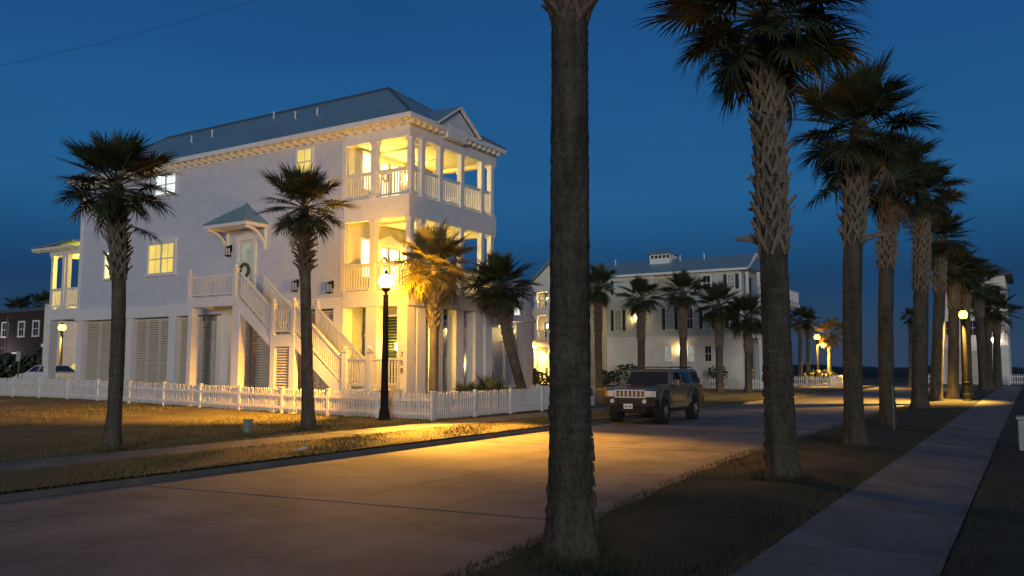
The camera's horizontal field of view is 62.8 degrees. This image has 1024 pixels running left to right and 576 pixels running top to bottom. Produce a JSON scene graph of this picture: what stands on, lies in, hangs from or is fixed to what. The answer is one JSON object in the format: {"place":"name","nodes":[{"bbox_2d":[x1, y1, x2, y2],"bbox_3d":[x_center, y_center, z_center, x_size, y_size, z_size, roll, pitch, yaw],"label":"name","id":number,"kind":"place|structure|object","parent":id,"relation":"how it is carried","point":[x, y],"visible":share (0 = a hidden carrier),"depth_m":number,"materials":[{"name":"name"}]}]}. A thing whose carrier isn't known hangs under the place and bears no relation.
{"place":"outdoors","nodes":[
{"label":"outdoors","id":0,"kind":"place"},
{"bbox_2d":[87,442,136,450],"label":"grass","id":1,"kind":"structure","parent":0,"point":[107,447],"depth_m":17.58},
{"bbox_2d":[0,0,253,65],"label":"power line","id":2,"kind":"object","parent":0,"point":[126,36],"visible":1,"depth_m":30.05,"materials":[{"name":"metal"}]},
{"bbox_2d":[287,424,327,429],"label":"grass","id":3,"kind":"structure","parent":0,"point":[318,426],"depth_m":23.35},
{"bbox_2d":[0,393,804,493],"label":"grass","id":4,"kind":"structure","parent":0,"point":[120,471],"depth_m":16.74,"materials":[{"name":"plant"}]},
{"bbox_2d":[0,384,825,462],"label":"lawn","id":5,"kind":"structure","parent":0,"point":[17,437],"depth_m":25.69,"materials":[{"name":"plant"}]},
{"bbox_2d":[16,351,20,377],"bbox_3d":[-29.500,5.122,50.059,0.440,2.660,0.090,-3,-6,31],"label":"street sign","id":6,"kind":"object","parent":5,"relation":"on","point":[18,354],"visible":0.82,"depth_m":50.08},
{"bbox_2d":[58,322,65,386],"bbox_3d":[-31.145,4.824,57.845,0.480,4.910,0.468,-3,-6,31],"label":"street lamp","id":7,"kind":"object","parent":5,"relation":"on","point":[62,327],"visible":0.67,"depth_m":57.86,"materials":[{"name":"black metal"}]},
{"bbox_2d":[43,127,181,450],"bbox_3d":[-8.410,0.077,17.653,2.788,7.046,2.840,4,-6,-33],"label":"palm tree","id":8,"kind":"object","parent":5,"relation":"on","point":[115,154],"visible":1,"depth_m":17.64,"materials":[{"name":"green plant"}]},
{"bbox_2d":[0,377,434,420],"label":"picket fence","id":9,"kind":"object","parent":5,"relation":"on","point":[239,399],"visible":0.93,"depth_m":32.41,"materials":[{"name":"wood"}]},
{"bbox_2d":[243,419,253,432],"bbox_3d":[-7.113,3.755,22.587,0.220,0.445,0.200,-3,-6,31],"label":"utility box","id":10,"kind":"object","parent":5,"relation":"on","point":[248,423],"visible":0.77,"depth_m":22.52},
{"bbox_2d":[252,160,360,429],"bbox_3d":[-5.934,0.229,23.410,3.009,7.821,3.259,-3,-6,31],"label":"palm tree","id":11,"kind":"object","parent":5,"relation":"on","point":[303,187],"visible":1,"depth_m":23.43,"materials":[{"name":"green plant"}]},
{"bbox_2d":[377,270,393,419],"bbox_3d":[-4.162,1.916,27.516,0.500,5.030,0.487,-3,-6,31],"label":"street lamp","id":12,"kind":"object","parent":5,"relation":"on","point":[386,280],"visible":0.96,"depth_m":27.42,"materials":[{"name":"black metal"}]},
{"bbox_2d":[384,220,484,416],"bbox_3d":[-2.695,1.092,29.210,3.628,7.186,3.922,1,-5,-8],"label":"palm tree","id":13,"kind":"object","parent":5,"relation":"on","point":[436,286],"visible":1,"depth_m":29.08,"materials":[{"name":"bark"},{"name":"palm leaves"}]},
{"bbox_2d":[445,379,481,404],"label":"young palm","id":14,"kind":"object","parent":5,"relation":"on","point":[467,388],"visible":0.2,"depth_m":30.40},
{"bbox_2d":[457,249,543,410],"bbox_3d":[-0.392,1.698,32.905,3.675,6.672,3.886,-3,-6,31],"label":"palm tree","id":15,"kind":"object","parent":5,"relation":"on","point":[499,300],"visible":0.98,"depth_m":32.69,"materials":[{"name":"green plant"}]},
{"bbox_2d":[476,373,524,397],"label":"young palm","id":16,"kind":"object","parent":5,"relation":"on","point":[488,383],"visible":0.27,"depth_m":32.19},
{"bbox_2d":[533,370,549,386],"bbox_3d":[1.968,6.941,63.541,2.500,1.393,2.307,-3,-6,31],"label":"shrub","id":17,"kind":"object","parent":5,"relation":"on","point":[538,377],"visible":0.59,"depth_m":63.15,"materials":[{"name":"green plant"}]},
{"bbox_2d":[589,263,624,387],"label":"palm tree","id":18,"kind":"object","parent":5,"relation":"on","point":[598,297],"visible":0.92,"depth_m":63.60,"materials":[{"name":"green plant"}]},
{"bbox_2d":[602,369,613,384],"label":"shrub","id":19,"kind":"object","parent":5,"relation":"on","point":[606,381],"visible":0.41,"depth_m":70.47,"materials":[{"name":"green plant"}]},
{"bbox_2d":[610,364,637,384],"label":"shrub","id":20,"kind":"object","parent":5,"relation":"on","point":[617,373],"visible":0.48,"depth_m":66.50,"materials":[{"name":"green plant"}]},
{"bbox_2d":[609,275,667,368],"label":"palm tree","id":21,"kind":"object","parent":5,"relation":"on","point":[642,287],"visible":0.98,"depth_m":61.79,"materials":[{"name":"green plant"}]},
{"bbox_2d":[654,266,710,368],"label":"palm tree","id":22,"kind":"object","parent":5,"relation":"on","point":[683,300],"visible":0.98,"depth_m":60.11,"materials":[{"name":"green plant"}]},
{"bbox_2d":[591,385,835,405],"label":"grass","id":23,"kind":"structure","parent":5,"relation":"on","point":[704,393],"depth_m":54.47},
{"bbox_2d":[690,281,742,391],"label":"palm tree","id":24,"kind":"object","parent":5,"relation":"on","point":[717,293],"visible":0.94,"depth_m":58.61,"materials":[{"name":"green plant"}]},
{"bbox_2d":[707,365,728,388],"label":"shrub","id":25,"kind":"object","parent":5,"relation":"on","point":[714,373],"visible":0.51,"depth_m":65.49,"materials":[{"name":"green plant"}]},
{"bbox_2d":[700,377,763,389],"bbox_3d":[16.515,7.259,62.823,4.965,1.180,0.130,-3,-6,31],"label":"picket fence","id":26,"kind":"object","parent":5,"relation":"on","point":[732,387],"visible":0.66,"depth_m":62.79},
{"bbox_2d":[715,291,761,391],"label":"palm tree","id":27,"kind":"object","parent":5,"relation":"on","point":[747,325],"visible":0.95,"depth_m":57.56,"materials":[{"name":"green plant"}]},
{"bbox_2d":[790,301,817,385],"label":"palm tree","id":28,"kind":"object","parent":5,"relation":"on","point":[797,312],"visible":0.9,"depth_m":75.92,"materials":[{"name":"green plant"}]},
{"bbox_2d":[791,307,822,385],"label":"palm tree","id":29,"kind":"object","parent":5,"relation":"on","point":[808,331],"visible":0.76,"depth_m":75.90,"materials":[{"name":"green plant"}]},
{"bbox_2d":[814,334,819,381],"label":"street lamp","id":30,"kind":"object","parent":5,"relation":"on","point":[816,339],"visible":0.67,"depth_m":77.72,"materials":[{"name":"black metal"}]},
{"bbox_2d":[793,375,842,386],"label":"picket fence","id":31,"kind":"object","parent":5,"relation":"on","point":[836,381],"visible":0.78,"depth_m":73.01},
{"bbox_2d":[811,316,842,373],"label":"palm tree","id":32,"kind":"object","parent":5,"relation":"on","point":[829,342],"visible":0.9,"depth_m":77.55,"materials":[{"name":"green plant"}]},
{"bbox_2d":[0,387,959,575],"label":"road","id":33,"kind":"structure","parent":0,"point":[435,510],"depth_m":11.07,"materials":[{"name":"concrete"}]},
{"bbox_2d":[0,386,873,502],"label":"kerb","id":34,"kind":"structure","parent":33,"relation":"on","point":[51,491],"depth_m":15.34,"materials":[{"name":"concrete"}]},
{"bbox_2d":[603,367,703,423],"bbox_3d":[5.023,3.669,29.156,2.160,1.868,5.009,-3,-6,31],"label":"parked car","id":35,"kind":"object","parent":33,"relation":"on","point":[659,395],"visible":1,"depth_m":28.09,"materials":[{"name":"paint"}]},
{"bbox_2d":[0,367,1023,575],"bbox_3d":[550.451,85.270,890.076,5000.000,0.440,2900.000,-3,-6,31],"label":"ground","id":36,"kind":"structure","parent":0,"point":[875,381],"depth_m":26.42,"materials":[{"name":"soil"}]},
{"bbox_2d":[3,316,8,351],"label":"pole","id":37,"kind":"object","parent":36,"relation":"on","point":[5,348],"visible":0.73,"depth_m":80.12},
{"bbox_2d":[3,293,33,308],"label":"palm tree","id":38,"kind":"object","parent":36,"relation":"on","point":[15,302],"visible":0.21,"depth_m":110.03,"materials":[{"name":"green plant"}]},
{"bbox_2d":[0,352,41,381],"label":"shrub","id":39,"kind":"object","parent":36,"relation":"on","point":[7,359],"visible":0.45,"depth_m":74.63,"materials":[{"name":"green plant"}]},
{"bbox_2d":[0,307,44,373],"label":"brick building","id":40,"kind":"structure","parent":36,"relation":"on","point":[25,330],"depth_m":80.57,"materials":[{"name":"red brick"}]},
{"bbox_2d":[0,322,8,337],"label":"window","id":41,"kind":"structure","parent":40,"relation":"in","point":[3,325],"depth_m":82.34,"materials":[{"name":"clear glass"}]},
{"bbox_2d":[17,321,25,336],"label":"window","id":42,"kind":"structure","parent":40,"relation":"in","point":[21,324],"depth_m":80.69,"materials":[{"name":"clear glass"}]},
{"bbox_2d":[31,320,39,336],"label":"window","id":43,"kind":"structure","parent":40,"relation":"in","point":[35,323],"depth_m":79.38,"materials":[{"name":"clear glass"}]},
{"bbox_2d":[26,345,42,370],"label":"shrub","id":44,"kind":"object","parent":36,"relation":"on","point":[37,360],"visible":0.14,"depth_m":74.11,"materials":[{"name":"green plant"}]},
{"bbox_2d":[21,289,49,307],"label":"palm tree","id":45,"kind":"object","parent":36,"relation":"on","point":[44,295],"visible":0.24,"depth_m":106.66,"materials":[{"name":"green plant"}]},
{"bbox_2d":[15,365,74,383],"bbox_3d":[-27.926,5.364,50.496,4.577,1.420,1.790,-3,-6,31],"label":"parked car","id":46,"kind":"object","parent":36,"relation":"on","point":[64,372],"visible":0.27,"depth_m":49.80,"materials":[{"name":"white metal"}]},
{"bbox_2d":[36,299,76,369],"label":"arched house","id":47,"kind":"structure","parent":36,"relation":"on","point":[69,345],"depth_m":62.63,"materials":[{"name":"paint"}]},
{"bbox_2d":[31,87,506,415],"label":"stilt house","id":48,"kind":"structure","parent":36,"relation":"on","point":[213,293],"depth_m":34.07,"materials":[{"name":"wood"}]},
{"bbox_2d":[101,251,109,280],"bbox_3d":[-19.108,-1.070,39.786,0.990,1.430,0.100,-3,-6,31],"label":"window","id":49,"kind":"structure","parent":48,"relation":"in","point":[106,277],"depth_m":39.94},
{"bbox_2d":[145,236,177,276],"bbox_3d":[-15.821,-1.439,37.788,2.110,1.810,0.100,-3,-6,31],"label":"window","id":50,"kind":"structure","parent":48,"relation":"in","point":[159,262],"depth_m":37.77,"materials":[{"name":"glass"}]},
{"bbox_2d":[154,170,177,197],"bbox_3d":[-15.714,-4.701,38.028,1.680,1.090,0.100,-3,-6,31],"label":"window","id":51,"kind":"structure","parent":48,"relation":"in","point":[170,182],"depth_m":37.98,"materials":[{"name":"glass"}]},
{"bbox_2d":[239,240,252,296],"bbox_3d":[-11.063,-0.737,34.727,0.820,2.500,0.190,-3,-6,31],"label":"door","id":52,"kind":"structure","parent":48,"relation":"in","point":[246,247],"depth_m":34.78,"materials":[{"name":"white wood"}]},
{"bbox_2d":[295,145,313,172],"bbox_3d":[-8.305,-5.042,33.480,1.020,1.200,0.100,-3,-6,31],"label":"window","id":53,"kind":"structure","parent":48,"relation":"in","point":[304,156],"depth_m":33.50,"materials":[{"name":"glass"}]},
{"bbox_2d":[359,237,369,279],"bbox_3d":[-5.748,-1.151,32.937,0.100,1.610,0.660,-3,-6,31],"label":"window","id":54,"kind":"structure","parent":48,"relation":"in","point":[364,242],"depth_m":32.94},
{"bbox_2d":[361,150,370,192],"bbox_3d":[-5.748,-4.616,33.262,0.100,1.610,0.660,-3,-6,31],"label":"window","id":55,"kind":"structure","parent":48,"relation":"in","point":[365,156],"depth_m":33.25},
{"bbox_2d":[379,245,387,289],"bbox_3d":[-5.163,-0.663,33.803,0.145,2.100,0.560,-3,-6,31],"label":"door","id":56,"kind":"structure","parent":48,"relation":"in","point":[383,253],"depth_m":33.83,"materials":[{"name":"white wood"}]},
{"bbox_2d":[380,160,389,196],"bbox_3d":[-5.163,-4.128,34.128,0.145,2.100,0.560,-3,-6,31],"label":"door","id":57,"kind":"structure","parent":48,"relation":"in","point":[384,165],"depth_m":34.15,"materials":[{"name":"white wood"}]},
{"bbox_2d":[388,247,399,288],"bbox_3d":[-4.853,-0.608,34.385,0.060,2.100,0.680,-3,-6,31],"label":"door","id":58,"kind":"structure","parent":48,"relation":"in","point":[392,255],"depth_m":34.37,"materials":[{"name":"white wood"}]},
{"bbox_2d":[389,163,400,195],"bbox_3d":[-4.853,-4.073,34.710,0.060,2.100,0.680,-3,-6,31],"label":"door","id":59,"kind":"structure","parent":48,"relation":"in","point":[391,166],"depth_m":34.65,"materials":[{"name":"white wood"}]},
{"bbox_2d":[0,386,836,471],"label":"sidewalk far side","id":60,"kind":"structure","parent":36,"relation":"on","point":[46,462],"depth_m":18.87,"materials":[{"name":"concrete"}]},
{"bbox_2d":[0,386,867,491],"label":"grass strip","id":61,"kind":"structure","parent":36,"relation":"on","point":[43,473],"depth_m":16.27,"materials":[{"name":"plant"}]},
{"bbox_2d":[443,275,535,387],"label":"bay house","id":62,"kind":"structure","parent":36,"relation":"on","point":[523,330],"depth_m":58.91,"materials":[{"name":"white"}]},
{"bbox_2d":[444,358,446,383],"bbox_3d":[-4.628,6.200,61.223,0.700,2.200,0.050,-3,-6,31],"label":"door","id":63,"kind":"structure","parent":62,"relation":"in","point":[445,379],"depth_m":61.33,"materials":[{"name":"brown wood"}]},
{"bbox_2d":[513,306,520,315],"bbox_3d":[0.360,1.312,58.636,0.580,1.270,0.100,0,-5,-1],"label":"window","id":64,"kind":"structure","parent":62,"relation":"in","point":[517,312],"depth_m":58.63,"materials":[{"name":"glass"}]},
{"bbox_2d":[443,382,548,404],"bbox_3d":[-1.283,5.067,39.712,9.866,1.235,0.130,-3,-6,31],"label":"picket fence","id":65,"kind":"object","parent":36,"relation":"on","point":[537,386],"visible":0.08,"depth_m":38.70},
{"bbox_2d":[434,385,593,419],"bbox_3d":[0.553,4.412,32.331,0.130,1.160,11.895,-3,-6,31],"label":"picket fence","id":66,"kind":"object","parent":36,"relation":"on","point":[470,403],"visible":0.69,"depth_m":30.11,"materials":[{"name":"wood"}]},
{"bbox_2d":[530,259,614,385],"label":"yellow house","id":67,"kind":"structure","parent":36,"relation":"on","point":[540,315],"depth_m":69.54,"materials":[{"name":"beige"}]},
{"bbox_2d":[596,248,799,388],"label":"grey house","id":68,"kind":"structure","parent":36,"relation":"on","point":[739,272],"depth_m":69.45,"materials":[{"name":"paint"}]},
{"bbox_2d":[614,309,622,330],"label":"window","id":69,"kind":"structure","parent":68,"relation":"in","point":[617,313],"depth_m":71.93,"materials":[{"name":"white glass"}]},
{"bbox_2d":[664,346,672,361],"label":"window","id":70,"kind":"structure","parent":68,"relation":"in","point":[667,349],"depth_m":69.35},
{"bbox_2d":[665,308,674,329],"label":"window","id":71,"kind":"structure","parent":68,"relation":"in","point":[669,316],"depth_m":69.51,"materials":[{"name":"white glass"}]},
{"bbox_2d":[687,307,693,329],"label":"window","id":72,"kind":"structure","parent":68,"relation":"in","point":[690,321],"depth_m":68.55,"materials":[{"name":"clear glass"}]},
{"bbox_2d":[687,345,695,361],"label":"window","id":73,"kind":"structure","parent":68,"relation":"in","point":[690,348],"depth_m":68.33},
{"bbox_2d":[702,275,710,289],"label":"window","id":74,"kind":"structure","parent":68,"relation":"in","point":[708,280],"depth_m":68.08,"materials":[{"name":"clear glass"}]},
{"bbox_2d":[702,306,711,328],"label":"window","id":75,"kind":"structure","parent":68,"relation":"in","point":[704,326],"depth_m":67.85,"materials":[{"name":"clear glass"}]},
{"bbox_2d":[704,345,712,361],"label":"window","id":76,"kind":"structure","parent":68,"relation":"in","point":[708,357],"depth_m":67.58,"materials":[{"name":"clear glass"}]},
{"bbox_2d":[727,273,735,288],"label":"window","id":77,"kind":"structure","parent":68,"relation":"in","point":[731,276],"depth_m":67.04,"materials":[{"name":"white glass"}]},
{"bbox_2d":[752,350,753,385],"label":"porch door","id":78,"kind":"structure","parent":68,"relation":"in","point":[752,350],"depth_m":68.00,"materials":[{"name":"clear glass"}]},
{"bbox_2d":[464,386,996,575],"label":"grass strip","id":79,"kind":"object","parent":36,"relation":"on","point":[754,487],"visible":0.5,"depth_m":10.42,"materials":[{"name":"plant"}]},
{"bbox_2d":[539,0,601,563],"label":"palm tree","id":80,"kind":"object","parent":79,"relation":"on","point":[571,525],"visible":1,"depth_m":7.48,"materials":[{"name":"brown plant"}]},
{"bbox_2d":[492,533,649,575],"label":"grass","id":81,"kind":"structure","parent":79,"relation":"on","point":[533,552],"depth_m":7.34,"materials":[{"name":"plant"}]},
{"bbox_2d":[634,0,880,480],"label":"palm tree","id":82,"kind":"object","parent":79,"relation":"on","point":[761,69],"visible":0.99,"depth_m":12.69,"materials":[{"name":"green plant"}]},
{"bbox_2d":[786,42,950,447],"bbox_3d":[7.442,-0.699,17.725,3.714,8.607,3.701,-3,-6,31],"label":"palm tree","id":83,"kind":"object","parent":79,"relation":"on","point":[857,160],"visible":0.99,"depth_m":17.74,"materials":[{"name":"green plant"}]},
{"bbox_2d":[891,386,894,429],"bbox_3d":[10.443,3.345,22.951,0.060,1.330,0.060,-3,-6,31],"label":"sign post","id":84,"kind":"object","parent":79,"relation":"on","point":[893,408],"visible":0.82,"depth_m":22.94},
{"bbox_2d":[840,130,950,425],"bbox_3d":[11.155,-0.269,24.236,3.470,8.968,3.390,-3,-6,31],"label":"palm tree","id":85,"kind":"object","parent":79,"relation":"on","point":[891,209],"visible":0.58,"depth_m":24.27,"materials":[{"name":"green plant"}]},
{"bbox_2d":[879,157,975,408],"bbox_3d":[16.978,-0.278,34.234,4.207,10.854,3.972,-3,-6,31],"label":"palm tree","id":86,"kind":"object","parent":79,"relation":"on","point":[923,222],"visible":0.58,"depth_m":34.40,"materials":[{"name":"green plant"}]},
{"bbox_2d":[900,207,977,400],"bbox_3d":[21.471,0.808,41.803,3.885,10.107,3.818,-3,-6,31],"label":"palm tree","id":87,"kind":"object","parent":79,"relation":"on","point":[943,247],"visible":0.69,"depth_m":41.85,"materials":[{"name":"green plant"}]},
{"bbox_2d":[930,239,991,397],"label":"palm tree","id":88,"kind":"object","parent":79,"relation":"on","point":[956,276],"visible":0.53,"depth_m":45.62,"materials":[{"name":"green plant"}]},
{"bbox_2d":[959,308,971,400],"bbox_3d":[23.094,3.429,42.721,0.440,4.860,0.429,-3,-6,31],"label":"street lamp","id":89,"kind":"object","parent":79,"relation":"on","point":[963,314],"visible":0.96,"depth_m":42.63,"materials":[{"name":"black metal"}]},
{"bbox_2d":[949,249,998,396],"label":"palm tree","id":90,"kind":"object","parent":79,"relation":"on","point":[965,298],"visible":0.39,"depth_m":47.17,"materials":[{"name":"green plant"}]},
{"bbox_2d":[946,257,1011,390],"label":"palm tree","id":91,"kind":"object","parent":79,"relation":"on","point":[979,303],"visible":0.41,"depth_m":59.70,"materials":[{"name":"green plant"}]},
{"bbox_2d":[970,287,1016,391],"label":"palm tree","id":92,"kind":"object","parent":79,"relation":"on","point":[988,321],"visible":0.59,"depth_m":64.59,"materials":[{"name":"green plant"}]},
{"bbox_2d":[802,369,838,385],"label":"shrub","id":93,"kind":"object","parent":36,"relation":"on","point":[817,372],"visible":0.54,"depth_m":75.33,"materials":[{"name":"green plant"}]},
{"bbox_2d":[730,388,1020,575],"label":"sidewalk","id":94,"kind":"structure","parent":36,"relation":"on","point":[899,516],"depth_m":9.83,"materials":[{"name":"concrete"}]},
{"bbox_2d":[896,306,912,386],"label":"palm tree","id":95,"kind":"object","parent":36,"relation":"on","point":[909,312],"visible":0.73,"depth_m":76.06,"materials":[{"name":"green plant"}]},
{"bbox_2d":[932,383,1023,575],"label":"grass","id":96,"kind":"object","parent":36,"relation":"on","point":[1003,559],"visible":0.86,"depth_m":9.46,"materials":[{"name":"plant"}]},
{"bbox_2d":[1008,373,1023,385],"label":"picket fence","id":97,"kind":"object","parent":96,"relation":"on","point":[1014,376],"visible":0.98,"depth_m":85.40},
{"bbox_2d":[1016,416,1023,450],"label":"utility box","id":98,"kind":"object","parent":96,"relation":"on","point":[1020,419],"visible":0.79,"depth_m":17.20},
{"bbox_2d":[974,290,1023,388],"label":"palm tree","id":99,"kind":"object","parent":36,"relation":"on","point":[996,329],"visible":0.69,"depth_m":64.76,"materials":[{"name":"green plant"}]},
{"bbox_2d":[0,0,1023,366],"label":"sky","id":100,"kind":"structure","parent":0,"point":[666,173],"materials":[{"name":"blue"}]},
{"bbox_2d":[417,406,968,575],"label":"grass","id":101,"kind":"structure","parent":0,"point":[682,563],"depth_m":10.04,"materials":[{"name":"plant"}]},
{"bbox_2d":[533,364,1023,377],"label":"dunes","id":102,"kind":"structure","parent":0,"point":[868,371],"depth_m":142.96,"materials":[{"name":"sand"}]},
{"bbox_2d":[733,470,825,484],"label":"grass","id":103,"kind":"structure","parent":0,"point":[772,479],"depth_m":12.62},
{"bbox_2d":[827,441,884,449],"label":"grass","id":104,"kind":"structure","parent":0,"point":[839,444],"depth_m":17.69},
{"bbox_2d":[863,385,1021,387],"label":"cross street","id":105,"kind":"structure","parent":0,"point":[944,386],"depth_m":78.59,"materials":[{"name":"asphalt"}]},
{"bbox_2d":[930,256,1013,384],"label":"end house","id":106,"kind":"structure","parent":0,"point":[1004,279],"depth_m":91.75,"materials":[{"name":"paint"}]},
{"bbox_2d":[945,320,947,336],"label":"window","id":107,"kind":"structure","parent":106,"relation":"in","point":[946,321],"depth_m":93.44,"materials":[{"name":"clear glass"}]},
{"bbox_2d":[945,359,960,366],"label":"garage door panel","id":108,"kind":"structure","parent":106,"relation":"in","point":[946,360],"depth_m":93.12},
{"bbox_2d":[945,351,960,358],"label":"garage door panel","id":109,"kind":"structure","parent":106,"relation":"in","point":[946,352],"depth_m":93.18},
{"bbox_2d":[971,320,975,335],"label":"window","id":110,"kind":"structure","parent":106,"relation":"in","point":[973,331],"depth_m":92.08,"materials":[{"name":"clear glass"}]},
{"bbox_2d":[971,351,976,358],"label":"garage door panel","id":111,"kind":"structure","parent":106,"relation":"in","point":[974,353],"depth_m":91.81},
{"bbox_2d":[972,367,977,373],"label":"garage door panel","id":112,"kind":"structure","parent":106,"relation":"in","point":[974,369],"depth_m":91.65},
{"bbox_2d":[972,359,977,366],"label":"garage door panel","id":113,"kind":"structure","parent":106,"relation":"in","point":[974,361],"depth_m":91.72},
{"bbox_2d":[972,375,978,381],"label":"garage door panel","id":114,"kind":"structure","parent":106,"relation":"in","point":[975,378],"depth_m":91.59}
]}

